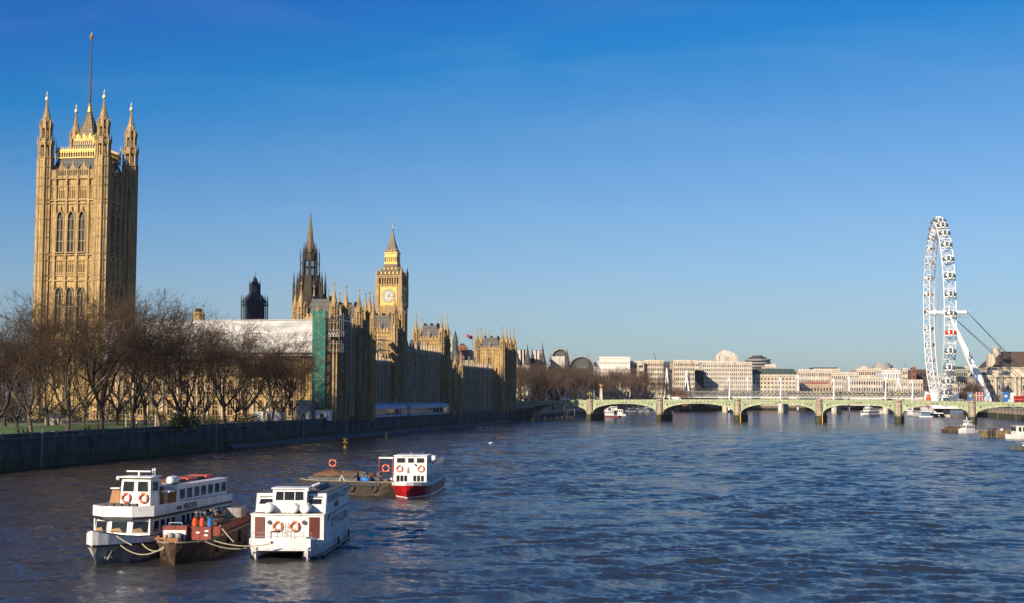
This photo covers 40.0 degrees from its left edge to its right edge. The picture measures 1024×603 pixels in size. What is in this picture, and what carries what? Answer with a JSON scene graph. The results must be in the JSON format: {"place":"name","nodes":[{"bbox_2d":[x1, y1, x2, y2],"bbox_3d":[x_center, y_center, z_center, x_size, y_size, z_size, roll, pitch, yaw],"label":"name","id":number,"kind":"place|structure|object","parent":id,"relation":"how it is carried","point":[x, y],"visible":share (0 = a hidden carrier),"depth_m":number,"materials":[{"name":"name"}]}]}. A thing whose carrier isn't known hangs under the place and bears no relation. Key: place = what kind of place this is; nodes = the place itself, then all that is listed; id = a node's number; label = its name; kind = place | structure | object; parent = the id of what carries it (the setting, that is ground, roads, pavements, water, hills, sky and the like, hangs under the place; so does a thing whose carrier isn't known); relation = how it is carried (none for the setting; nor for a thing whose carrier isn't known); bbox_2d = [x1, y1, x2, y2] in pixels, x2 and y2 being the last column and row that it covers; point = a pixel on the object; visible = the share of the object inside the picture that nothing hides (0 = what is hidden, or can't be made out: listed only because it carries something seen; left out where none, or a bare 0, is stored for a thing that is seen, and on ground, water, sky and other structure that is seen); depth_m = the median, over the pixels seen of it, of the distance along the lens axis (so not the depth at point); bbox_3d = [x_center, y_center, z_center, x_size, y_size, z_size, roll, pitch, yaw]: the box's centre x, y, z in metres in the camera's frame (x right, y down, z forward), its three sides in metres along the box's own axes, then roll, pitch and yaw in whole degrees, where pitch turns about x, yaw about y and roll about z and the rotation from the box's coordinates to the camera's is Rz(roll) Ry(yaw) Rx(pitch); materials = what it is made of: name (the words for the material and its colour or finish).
{"place":"outdoors","nodes":[
{"label":"outdoors","id":0,"kind":"place"},
{"bbox_2d":[0,423,169,433],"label":"lawn","id":1,"kind":"structure","parent":0,"point":[12,429],"depth_m":321.33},
{"bbox_2d":[0,336,68,414],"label":"bare tree","id":2,"kind":"object","parent":1,"relation":"on","point":[23,375],"visible":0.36,"depth_m":261.38,"materials":[{"name":"brown plant"}]},
{"bbox_2d":[0,342,79,431],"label":"bare tree","id":3,"kind":"object","parent":1,"relation":"on","point":[15,417],"visible":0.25,"depth_m":284.30,"materials":[{"name":"brown plant"}]},
{"bbox_2d":[44,413,66,424],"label":"stone hut","id":4,"kind":"object","parent":1,"relation":"on","point":[57,418],"visible":0.77,"depth_m":343.79,"materials":[{"name":"white stone"}]},
{"bbox_2d":[18,347,112,426],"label":"bare tree","id":5,"kind":"object","parent":1,"relation":"on","point":[45,411],"visible":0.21,"depth_m":329.84,"materials":[{"name":"brown plant"}]},
{"bbox_2d":[48,336,135,424],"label":"bare tree","id":6,"kind":"object","parent":1,"relation":"on","point":[86,408],"visible":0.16,"depth_m":343.66,"materials":[{"name":"brown plant"}]},
{"bbox_2d":[66,325,194,424],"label":"bare tree","id":7,"kind":"object","parent":1,"relation":"on","point":[118,409],"visible":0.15,"depth_m":347.44,"materials":[{"name":"brown plant"}]},
{"bbox_2d":[110,328,191,423],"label":"bare tree","id":8,"kind":"object","parent":1,"relation":"on","point":[145,405],"visible":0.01,"depth_m":358.93,"materials":[{"name":"brown plant"}]},
{"bbox_2d":[153,353,229,413],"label":"bare tree","id":9,"kind":"object","parent":1,"relation":"on","point":[192,407],"visible":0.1,"depth_m":370.23,"materials":[{"name":"brown plant"}]},
{"bbox_2d":[0,395,254,424],"bbox_3d":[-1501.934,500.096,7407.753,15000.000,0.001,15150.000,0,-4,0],"label":"ground","id":10,"kind":"structure","parent":0,"point":[87,421],"depth_m":401.70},
{"bbox_2d":[0,307,67,417],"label":"bare tree","id":11,"kind":"object","parent":10,"relation":"on","point":[9,389],"visible":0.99,"depth_m":232.62,"materials":[{"name":"brown plant"}]},
{"bbox_2d":[0,304,99,431],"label":"bare tree","id":12,"kind":"object","parent":10,"relation":"on","point":[27,410],"visible":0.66,"depth_m":246.09,"materials":[{"name":"brown plant"}]},
{"bbox_2d":[31,403,73,422],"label":"shrub","id":13,"kind":"object","parent":10,"relation":"on","point":[59,410],"visible":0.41,"depth_m":371.72,"materials":[{"name":"green plant"}]},
{"bbox_2d":[50,400,92,422],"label":"shrub","id":14,"kind":"object","parent":10,"relation":"on","point":[78,412],"visible":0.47,"depth_m":374.61,"materials":[{"name":"green plant"}]},
{"bbox_2d":[30,34,138,419],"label":"stone tower","id":15,"kind":"structure","parent":10,"relation":"on","point":[86,208],"depth_m":428.06,"materials":[{"name":"stone"}]},
{"bbox_2d":[55,206,64,252],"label":"window","id":16,"kind":"structure","parent":15,"relation":"in","point":[59,228],"depth_m":427.97,"materials":[{"name":"glass"}]},
{"bbox_2d":[66,205,74,252],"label":"window","id":17,"kind":"structure","parent":15,"relation":"in","point":[70,224],"depth_m":427.44,"materials":[{"name":"glass"}]},
{"bbox_2d":[77,205,85,252],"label":"window","id":18,"kind":"structure","parent":15,"relation":"in","point":[81,221],"depth_m":426.82,"materials":[{"name":"glass"}]},
{"bbox_2d":[110,208,115,254],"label":"window","id":19,"kind":"structure","parent":15,"relation":"in","point":[113,218],"depth_m":432.80,"materials":[{"name":"glass"}]},
{"bbox_2d":[116,210,120,255],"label":"window","id":20,"kind":"structure","parent":15,"relation":"in","point":[118,219],"depth_m":436.30,"materials":[{"name":"glass"}]},
{"bbox_2d":[121,211,125,256],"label":"window","id":21,"kind":"structure","parent":15,"relation":"in","point":[123,225],"depth_m":439.72,"materials":[{"name":"glass"}]},
{"bbox_2d":[0,283,171,430],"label":"bare tree","id":22,"kind":"object","parent":10,"relation":"on","point":[67,410],"visible":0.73,"depth_m":258.75,"materials":[{"name":"brown plant"}]},
{"bbox_2d":[31,278,185,428],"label":"bare tree","id":23,"kind":"object","parent":10,"relation":"on","point":[104,388],"visible":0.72,"depth_m":269.89,"materials":[{"name":"brown plant"}]},
{"bbox_2d":[89,403,136,422],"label":"shrub","id":24,"kind":"object","parent":10,"relation":"on","point":[114,414],"visible":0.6,"depth_m":381.87,"materials":[{"name":"green plant"}]},
{"bbox_2d":[59,293,220,427],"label":"bare tree","id":25,"kind":"object","parent":10,"relation":"on","point":[133,407],"visible":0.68,"depth_m":285.30,"materials":[{"name":"brown plant"}]},
{"bbox_2d":[67,294,239,425],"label":"bare tree","id":26,"kind":"object","parent":10,"relation":"on","point":[153,402],"visible":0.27,"depth_m":298.61,"materials":[{"name":"brown plant"}]},
{"bbox_2d":[0,418,322,470],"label":"river wall","id":27,"kind":"structure","parent":10,"relation":"on","point":[37,449],"depth_m":278.24,"materials":[{"name":"stone"}]},
{"bbox_2d":[169,409,201,430],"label":"shrub","id":28,"kind":"object","parent":27,"relation":"on","point":[178,417],"visible":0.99,"depth_m":298.78,"materials":[{"name":"green plant"}]},
{"bbox_2d":[116,306,253,413],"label":"bare tree","id":29,"kind":"object","parent":10,"relation":"on","point":[178,408],"visible":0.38,"depth_m":306.83,"materials":[{"name":"brown plant"}]},
{"bbox_2d":[146,327,239,423],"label":"bare tree","id":30,"kind":"object","parent":10,"relation":"on","point":[205,408],"visible":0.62,"depth_m":321.31,"materials":[{"name":"brown plant"}]},
{"bbox_2d":[192,356,286,422],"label":"bare tree","id":31,"kind":"object","parent":10,"relation":"on","point":[237,410],"visible":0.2,"depth_m":379.22,"materials":[{"name":"brown plant"}]},
{"bbox_2d":[187,317,296,422],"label":"bare tree","id":32,"kind":"object","parent":10,"relation":"on","point":[223,404],"visible":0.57,"depth_m":334.93,"materials":[{"name":"brown plant"}]},
{"bbox_2d":[187,325,302,421],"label":"bare tree","id":33,"kind":"object","parent":10,"relation":"on","point":[244,407],"visible":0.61,"depth_m":348.21,"materials":[{"name":"brown plant"}]},
{"bbox_2d":[240,276,267,319],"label":"ventilation tower","id":34,"kind":"structure","parent":10,"relation":"on","point":[254,302],"depth_m":518.44,"materials":[{"name":"stone"}]},
{"bbox_2d":[254,411,286,420],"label":"site cabin","id":35,"kind":"object","parent":10,"relation":"on","point":[268,415],"visible":0.51,"depth_m":400.64,"materials":[{"name":"white paint"}]},
{"bbox_2d":[217,327,326,420],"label":"bare tree","id":36,"kind":"object","parent":10,"relation":"on","point":[299,357],"visible":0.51,"depth_m":361.25,"materials":[{"name":"brown plant"}]},
{"bbox_2d":[225,336,319,419],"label":"bare tree","id":37,"kind":"object","parent":10,"relation":"on","point":[281,409],"visible":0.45,"depth_m":375.91,"materials":[{"name":"brown plant"}]},
{"bbox_2d":[246,348,328,420],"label":"bare tree","id":38,"kind":"object","parent":10,"relation":"on","point":[273,409],"visible":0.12,"depth_m":386.91,"materials":[{"name":"brown plant"}]},
{"bbox_2d":[265,356,338,419],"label":"bare tree","id":39,"kind":"object","parent":10,"relation":"on","point":[290,404],"visible":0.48,"depth_m":383.36,"materials":[{"name":"brown plant"}]},
{"bbox_2d":[295,400,314,419],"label":"site cabin","id":40,"kind":"object","parent":10,"relation":"on","point":[306,411],"visible":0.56,"depth_m":401.83,"materials":[{"name":"metal"}]},
{"bbox_2d":[292,211,326,309],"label":"lantern tower","id":41,"kind":"structure","parent":10,"relation":"on","point":[309,280],"depth_m":556.87,"materials":[{"name":"stone"}]},
{"bbox_2d":[103,278,516,421],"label":"palace","id":42,"kind":"structure","parent":10,"relation":"on","point":[424,366],"depth_m":491.36,"materials":[{"name":"stone"}]},
{"bbox_2d":[105,318,311,358],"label":"sheeted roof","id":43,"kind":"structure","parent":42,"relation":"on","point":[301,326],"depth_m":411.01,"materials":[{"name":"white plastic"}]},
{"bbox_2d":[326,312,351,351],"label":"scaffolding","id":44,"kind":"object","parent":42,"relation":"attached to","point":[339,329],"visible":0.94,"depth_m":408.13,"materials":[{"name":"white metal"}]},
{"bbox_2d":[355,338,490,409],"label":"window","id":45,"kind":"structure","parent":42,"relation":"in","point":[355,338],"depth_m":521.80,"materials":[{"name":"glass"}]},
{"bbox_2d":[311,309,327,409],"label":"scaffold tower","id":46,"kind":"structure","parent":10,"relation":"on","point":[320,328],"depth_m":405.37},
{"bbox_2d":[375,222,408,343],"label":"clock tower","id":47,"kind":"structure","parent":10,"relation":"on","point":[392,277],"depth_m":716.63,"materials":[{"name":"stone"}]},
{"bbox_2d":[320,408,532,435],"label":"terrace wall","id":48,"kind":"structure","parent":10,"relation":"on","point":[352,425],"depth_m":509.18,"materials":[{"name":"stone"}]},
{"bbox_2d":[375,403,406,416],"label":"marquee","id":49,"kind":"object","parent":48,"relation":"on","point":[397,409],"visible":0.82,"depth_m":472.92,"materials":[{"name":"blue fabric"}]},
{"bbox_2d":[402,402,448,415],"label":"marquee","id":50,"kind":"object","parent":48,"relation":"on","point":[428,407],"visible":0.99,"depth_m":525.65,"materials":[{"name":"blue fabric"}]},
{"bbox_2d":[516,362,538,399],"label":"bare tree","id":51,"kind":"object","parent":10,"relation":"on","point":[519,373],"visible":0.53,"depth_m":777.17,"materials":[{"name":"brown plant"}]},
{"bbox_2d":[516,362,547,400],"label":"bare tree","id":52,"kind":"object","parent":10,"relation":"on","point":[530,374],"visible":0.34,"depth_m":796.43,"materials":[{"name":"brown plant"}]},
{"bbox_2d":[530,343,546,400],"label":"mansion block","id":53,"kind":"structure","parent":10,"relation":"on","point":[538,356],"depth_m":928.07,"materials":[{"name":"stone"}]},
{"bbox_2d":[526,361,572,409],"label":"bare tree","id":54,"kind":"object","parent":10,"relation":"on","point":[549,374],"visible":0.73,"depth_m":826.52,"materials":[{"name":"brown plant"}]},
{"bbox_2d":[546,349,570,405],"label":"mansion block","id":55,"kind":"structure","parent":10,"relation":"on","point":[556,360],"depth_m":958.26,"materials":[{"name":"stone"}]},
{"bbox_2d":[537,361,583,408],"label":"bare tree","id":56,"kind":"object","parent":10,"relation":"on","point":[551,391],"visible":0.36,"depth_m":857.27,"materials":[{"name":"brown plant"}]},
{"bbox_2d":[552,366,585,408],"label":"bare tree","id":57,"kind":"object","parent":10,"relation":"on","point":[568,379],"visible":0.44,"depth_m":898.36,"materials":[{"name":"brown plant"}]},
{"bbox_2d":[553,364,601,408],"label":"bare tree","id":58,"kind":"object","parent":10,"relation":"on","point":[587,388],"visible":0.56,"depth_m":926.62,"materials":[{"name":"brown plant"}]},
{"bbox_2d":[578,364,617,398],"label":"bare tree","id":59,"kind":"object","parent":10,"relation":"on","point":[587,377],"visible":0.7,"depth_m":956.68,"materials":[{"name":"brown plant"}]},
{"bbox_2d":[578,369,626,399],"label":"bare tree","id":60,"kind":"object","parent":10,"relation":"on","point":[615,377],"visible":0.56,"depth_m":982.39,"materials":[{"name":"brown plant"}]},
{"bbox_2d":[601,370,646,407],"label":"bare tree","id":61,"kind":"object","parent":10,"relation":"on","point":[624,382],"visible":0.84,"depth_m":1014.97,"materials":[{"name":"brown plant"}]},
{"bbox_2d":[616,370,655,406],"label":"bare tree","id":62,"kind":"object","parent":10,"relation":"on","point":[642,380],"visible":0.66,"depth_m":1047.51,"materials":[{"name":"brown plant"}]},
{"bbox_2d":[625,367,669,398],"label":"bare tree","id":63,"kind":"object","parent":10,"relation":"on","point":[661,379],"visible":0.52,"depth_m":1081.40,"materials":[{"name":"brown plant"}]},
{"bbox_2d":[643,360,663,398],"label":"office building","id":64,"kind":"structure","parent":10,"relation":"on","point":[656,366],"depth_m":1193.74,"materials":[{"name":"beige stone"}]},
{"bbox_2d":[669,360,694,405],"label":"office building","id":65,"kind":"structure","parent":10,"relation":"on","point":[678,368],"depth_m":1193.74,"materials":[{"name":"beige stone"}]},
{"bbox_2d":[695,370,703,405],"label":"office building","id":66,"kind":"structure","parent":10,"relation":"on","point":[699,379],"depth_m":1228.01,"materials":[{"name":"stone"}]},
{"bbox_2d":[698,350,751,405],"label":"office building","id":67,"kind":"structure","parent":10,"relation":"on","point":[722,367],"depth_m":1233.54,"materials":[{"name":"stone"}]},
{"bbox_2d":[540,404,962,417],"bbox_3d":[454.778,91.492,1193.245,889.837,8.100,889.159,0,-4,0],"label":"embankment wall","id":68,"kind":"structure","parent":10,"relation":"on","point":[547,411],"depth_m":1236.43,"materials":[{"name":"grey stone"}]},
{"bbox_2d":[516,399,1023,423],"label":"road bridge","id":69,"kind":"structure","parent":10,"relation":"on","point":[595,409],"depth_m":710.12,"materials":[{"name":"metal"}]},
{"bbox_2d":[752,369,798,405],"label":"office building","id":70,"kind":"structure","parent":10,"relation":"on","point":[763,379],"depth_m":1248.06,"materials":[{"name":"beige stone"}]},
{"bbox_2d":[795,369,831,382],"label":"office building","id":71,"kind":"structure","parent":10,"relation":"on","point":[813,375],"depth_m":1328.32,"materials":[{"name":"stone"}]},
{"bbox_2d":[799,382,832,399],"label":"office building","id":72,"kind":"structure","parent":10,"relation":"on","point":[815,386],"depth_m":1287.58,"materials":[{"name":"stone"}]},
{"bbox_2d":[829,372,858,405],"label":"office building","id":73,"kind":"structure","parent":10,"relation":"on","point":[838,377],"depth_m":1318.18,"materials":[{"name":"stone"}]},
{"bbox_2d":[842,378,882,405],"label":"office building","id":74,"kind":"structure","parent":10,"relation":"on","point":[866,384],"depth_m":1287.80,"materials":[{"name":"stone"}]},
{"bbox_2d":[849,366,877,377],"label":"office building","id":75,"kind":"structure","parent":10,"relation":"on","point":[865,372],"depth_m":1418.54,"materials":[{"name":"beige stone"}]},
{"bbox_2d":[875,370,900,379],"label":"office building","id":76,"kind":"structure","parent":10,"relation":"on","point":[892,374],"depth_m":1378.35,"materials":[{"name":"stone"}]},
{"bbox_2d":[883,380,922,400],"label":"office building","id":77,"kind":"structure","parent":10,"relation":"on","point":[916,383],"depth_m":1297.70,"materials":[{"name":"beige stone"}]},
{"bbox_2d":[908,369,929,400],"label":"office building","id":78,"kind":"structure","parent":10,"relation":"on","point":[921,374],"depth_m":1358.20,"materials":[{"name":"brown brick"}]},
{"bbox_2d":[230,420,510,448],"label":"embankment wall","id":79,"kind":"structure","parent":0,"point":[301,440],"depth_m":422.63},
{"bbox_2d":[0,410,1023,602],"bbox_3d":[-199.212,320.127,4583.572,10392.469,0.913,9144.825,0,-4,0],"label":"water","id":80,"kind":"structure","parent":0,"point":[797,506],"depth_m":144.10,"materials":[{"name":"liquid"}]},
{"bbox_2d":[85,469,232,562],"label":"passenger boat","id":81,"kind":"object","parent":80,"relation":"on","point":[139,511],"visible":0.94,"depth_m":110.36,"materials":[{"name":"white paint"}]},
{"bbox_2d":[156,513,250,564],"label":"barge","id":82,"kind":"object","parent":80,"relation":"on","point":[236,529],"visible":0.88,"depth_m":107.61,"materials":[{"name":"metal"}]},
{"bbox_2d":[162,525,189,540],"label":"steel locker","id":83,"kind":"object","parent":82,"relation":"on","point":[182,529],"visible":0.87,"depth_m":106.85,"materials":[{"name":"metal"}]},
{"bbox_2d":[188,526,212,539],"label":"steel crate","id":84,"kind":"object","parent":82,"relation":"on","point":[200,532],"visible":1,"depth_m":107.22,"materials":[{"name":"red paint"}]},
{"bbox_2d":[191,508,228,524],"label":"scrap pile","id":85,"kind":"object","parent":82,"relation":"on","point":[221,519],"visible":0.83,"depth_m":113.10,"materials":[{"name":"metal"}]},
{"bbox_2d":[222,506,245,517],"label":"steel tank","id":86,"kind":"object","parent":82,"relation":"on","point":[237,511],"visible":0.88,"depth_m":118.31,"materials":[{"name":"grey metal"}]},
{"bbox_2d":[249,482,350,559],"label":"passenger boat","id":87,"kind":"object","parent":80,"relation":"on","point":[310,521],"visible":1,"depth_m":109.85,"materials":[{"name":"white paint"}]},
{"bbox_2d":[299,475,396,495],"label":"barge","id":88,"kind":"object","parent":80,"relation":"on","point":[358,487],"visible":0.53,"depth_m":176.39,"materials":[{"name":"black paint"}]},
{"bbox_2d":[312,469,358,476],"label":"covered load","id":89,"kind":"object","parent":88,"relation":"on","point":[333,473],"visible":0.91,"depth_m":178.59},
{"bbox_2d":[392,452,445,497],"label":"passenger boat","id":90,"kind":"object","parent":80,"relation":"on","point":[417,475],"visible":0.98,"depth_m":175.21,"materials":[{"name":"red paint"}]},
{"bbox_2d":[645,368,923,410],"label":"footbridge","id":91,"kind":"object","parent":80,"relation":"on","point":[780,381],"visible":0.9,"depth_m":1129.17,"materials":[{"name":"white metal"}]},
{"bbox_2d":[663,391,941,413],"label":"railway bridge","id":92,"kind":"structure","parent":80,"relation":"on","point":[784,408],"depth_m":1127.35,"materials":[{"name":"grey paint"}]},
{"bbox_2d":[921,391,959,416],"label":"boarding platform","id":93,"kind":"structure","parent":80,"relation":"in","point":[941,411],"depth_m":929.29,"materials":[{"name":"white metal"}]},
{"bbox_2d":[1005,426,1023,438],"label":"cabin boat","id":94,"kind":"object","parent":80,"relation":"on","point":[1017,432],"visible":0.88,"depth_m":433.63,"materials":[{"name":"white paint"}]},
{"bbox_2d":[0,0,1023,394],"label":"sky","id":95,"kind":"structure","parent":0,"point":[671,180],"materials":[{"name":"blue"}]},
{"bbox_2d":[516,343,530,400],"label":"mansion block","id":96,"kind":"structure","parent":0,"point":[522,356],"depth_m":898.17,"materials":[{"name":"stone"}]},
{"bbox_2d":[570,354,594,399],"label":"station building","id":97,"kind":"structure","parent":0,"point":[579,360],"depth_m":1059.92,"materials":[{"name":"grey concrete"}]},
{"bbox_2d":[597,357,629,370],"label":"office building","id":98,"kind":"structure","parent":0,"point":[606,363],"depth_m":1179.09,"materials":[{"name":"white concrete"}]},
{"bbox_2d":[598,371,630,399],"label":"office building","id":99,"kind":"structure","parent":0,"point":[619,396],"depth_m":1147.58,"materials":[{"name":"stone"}]},
{"bbox_2d":[630,361,643,399],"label":"office building","id":100,"kind":"structure","parent":0,"point":[634,364],"depth_m":1188.75,"materials":[{"name":"beige stone"}]},
{"bbox_2d":[744,355,770,368],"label":"round office tower","id":101,"kind":"structure","parent":0,"point":[758,361],"depth_m":1407.98,"materials":[{"name":"grey concrete"}]},
{"label":"ground","id":102,"kind":"structure","parent":0,"visible":0},
{"bbox_2d":[943,376,968,400],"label":"office building","id":103,"kind":"structure","parent":102,"relation":"on","point":[958,380],"depth_m":1078.15,"materials":[{"name":"stone"}]},
{"bbox_2d":[923,216,1023,401],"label":"observation wheel","id":104,"kind":"object","parent":102,"relation":"on","point":[938,223],"visible":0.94,"depth_m":939.90,"materials":[{"name":"white metal"}]},
{"bbox_2d":[967,372,998,407],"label":"office building","id":105,"kind":"structure","parent":102,"relation":"on","point":[987,378],"depth_m":1008.50,"materials":[{"name":"beige stone"}]},
{"bbox_2d":[963,407,1023,420],"bbox_3d":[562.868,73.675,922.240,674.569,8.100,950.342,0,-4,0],"label":"river wall","id":106,"kind":"structure","parent":102,"relation":"on","point":[1008,413],"depth_m":850.26,"materials":[{"name":"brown stone"}]},
{"bbox_2d":[978,347,1023,408],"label":"columned building","id":107,"kind":"structure","parent":102,"relation":"on","point":[1010,381],"depth_m":1012.06,"materials":[{"name":"beige stone"}]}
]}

